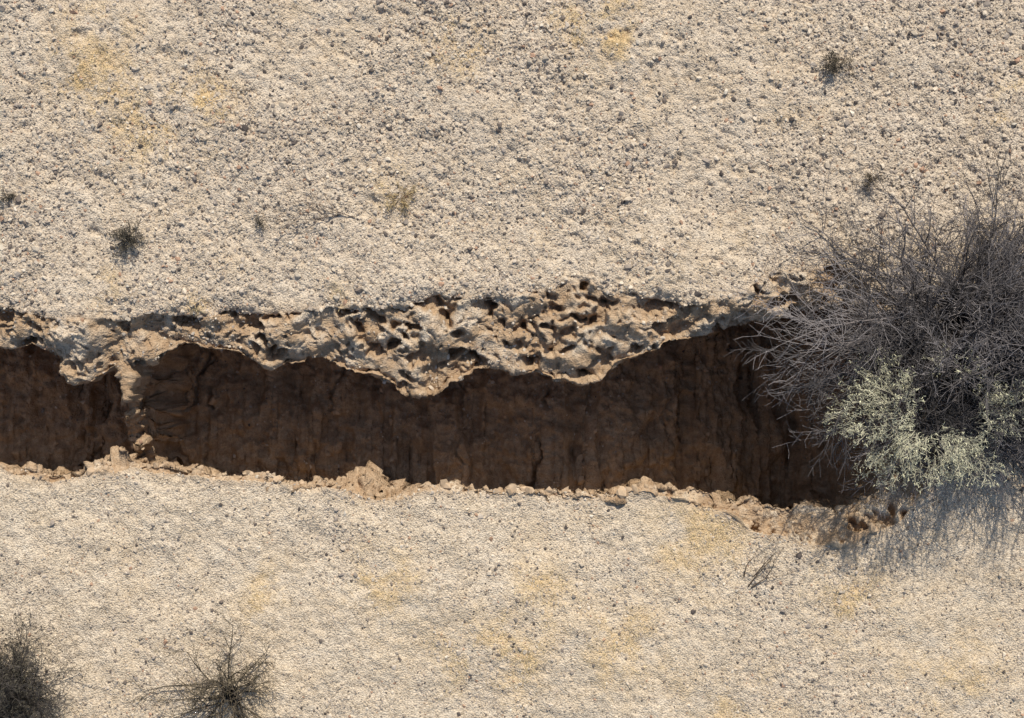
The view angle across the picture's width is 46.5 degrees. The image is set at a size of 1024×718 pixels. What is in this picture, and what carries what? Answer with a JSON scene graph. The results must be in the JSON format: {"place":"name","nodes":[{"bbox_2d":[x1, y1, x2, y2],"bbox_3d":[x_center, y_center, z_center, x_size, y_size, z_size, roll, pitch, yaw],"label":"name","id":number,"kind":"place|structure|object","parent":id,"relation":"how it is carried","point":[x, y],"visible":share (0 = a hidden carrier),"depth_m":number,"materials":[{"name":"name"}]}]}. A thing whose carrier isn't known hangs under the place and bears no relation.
{"place":"outdoors","nodes":[
{"label":"outdoors","id":0,"kind":"place"},
{"bbox_2d":[0,0,1023,717],"bbox_3d":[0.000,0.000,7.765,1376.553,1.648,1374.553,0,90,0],"label":"desert ground","id":1,"kind":"structure","parent":0,"point":[684,406],"depth_m":7.00,"materials":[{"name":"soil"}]},
{"bbox_2d":[0,186,15,204],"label":"shrub","id":2,"kind":"object","parent":1,"relation":"on","point":[8,197],"visible":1,"depth_m":6.97,"materials":[{"name":"grey plant"}]},
{"bbox_2d":[0,608,93,717],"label":"dark shrub","id":3,"kind":"object","parent":1,"relation":"on","point":[12,687],"visible":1,"depth_m":6.81,"materials":[{"name":"grey plant"}]},
{"bbox_2d":[106,218,144,258],"bbox_3d":[-2.250,-0.713,6.928,0.268,0.151,0.211,-29,90,0],"label":"shrub","id":4,"kind":"object","parent":1,"relation":"on","point":[131,241],"visible":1,"depth_m":6.94,"materials":[{"name":"grey plant"}]},
{"bbox_2d":[126,604,285,717],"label":"dry bush","id":5,"kind":"object","parent":1,"relation":"on","point":[230,698],"visible":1,"depth_m":6.83,"materials":[{"name":"brown plant"}]},
{"bbox_2d":[254,215,265,230],"bbox_3d":[-1.482,-0.798,6.968,0.087,0.087,0.116,0,90,0],"label":"shrub","id":6,"kind":"object","parent":1,"relation":"on","point":[259,222],"visible":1,"depth_m":6.98,"materials":[{"name":"grey plant"}]},
{"bbox_2d":[263,184,354,235],"bbox_3d":[-1.206,-0.890,6.883,0.495,0.232,0.311,-20,90,0],"label":"dead twig","id":7,"kind":"object","parent":1,"relation":"on","point":[309,212],"visible":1,"depth_m":6.97,"materials":[{"name":"wood"}]},
{"bbox_2d":[385,179,418,215],"bbox_3d":[-0.651,-0.942,6.977,0.182,0.117,0.231,19,90,0],"label":"dry grass tuft","id":8,"kind":"object","parent":1,"relation":"on","point":[413,190],"visible":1,"depth_m":6.99,"materials":[{"name":"beige plant"}]},
{"bbox_2d":[0,308,962,545],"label":"soil clods","id":9,"kind":"object","parent":1,"relation":"on","point":[621,492],"visible":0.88,"depth_m":7.05,"materials":[{"name":"soil"}]},
{"bbox_2d":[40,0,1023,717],"bbox_3d":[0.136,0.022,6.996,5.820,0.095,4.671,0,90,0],"label":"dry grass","id":10,"kind":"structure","parent":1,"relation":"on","point":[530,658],"depth_m":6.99,"materials":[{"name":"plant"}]},
{"bbox_2d":[743,547,793,587],"bbox_3d":[1.490,1.226,6.920,0.285,0.158,0.223,-23,90,0],"label":"dead twig","id":11,"kind":"object","parent":1,"relation":"on","point":[761,568],"visible":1,"depth_m":6.95,"materials":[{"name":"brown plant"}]},
{"bbox_2d":[820,49,855,77],"bbox_3d":[1.911,-1.725,6.924,0.220,0.143,0.178,0,90,0],"label":"shrub","id":12,"kind":"object","parent":1,"relation":"on","point":[834,68],"visible":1,"depth_m":6.94,"materials":[{"name":"grey plant"}]},
{"bbox_2d":[709,133,1023,517],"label":"desert shrub","id":13,"kind":"object","parent":1,"relation":"on","point":[978,349],"visible":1,"depth_m":6.67,"materials":[{"name":"grey plant"}]},
{"bbox_2d":[861,169,885,193],"bbox_3d":[2.093,-1.046,6.921,0.146,0.114,0.121,-36,90,0],"label":"shrub","id":14,"kind":"object","parent":1,"relation":"on","point":[871,178],"visible":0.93,"depth_m":6.92,"materials":[{"name":"grey plant"}]}
]}

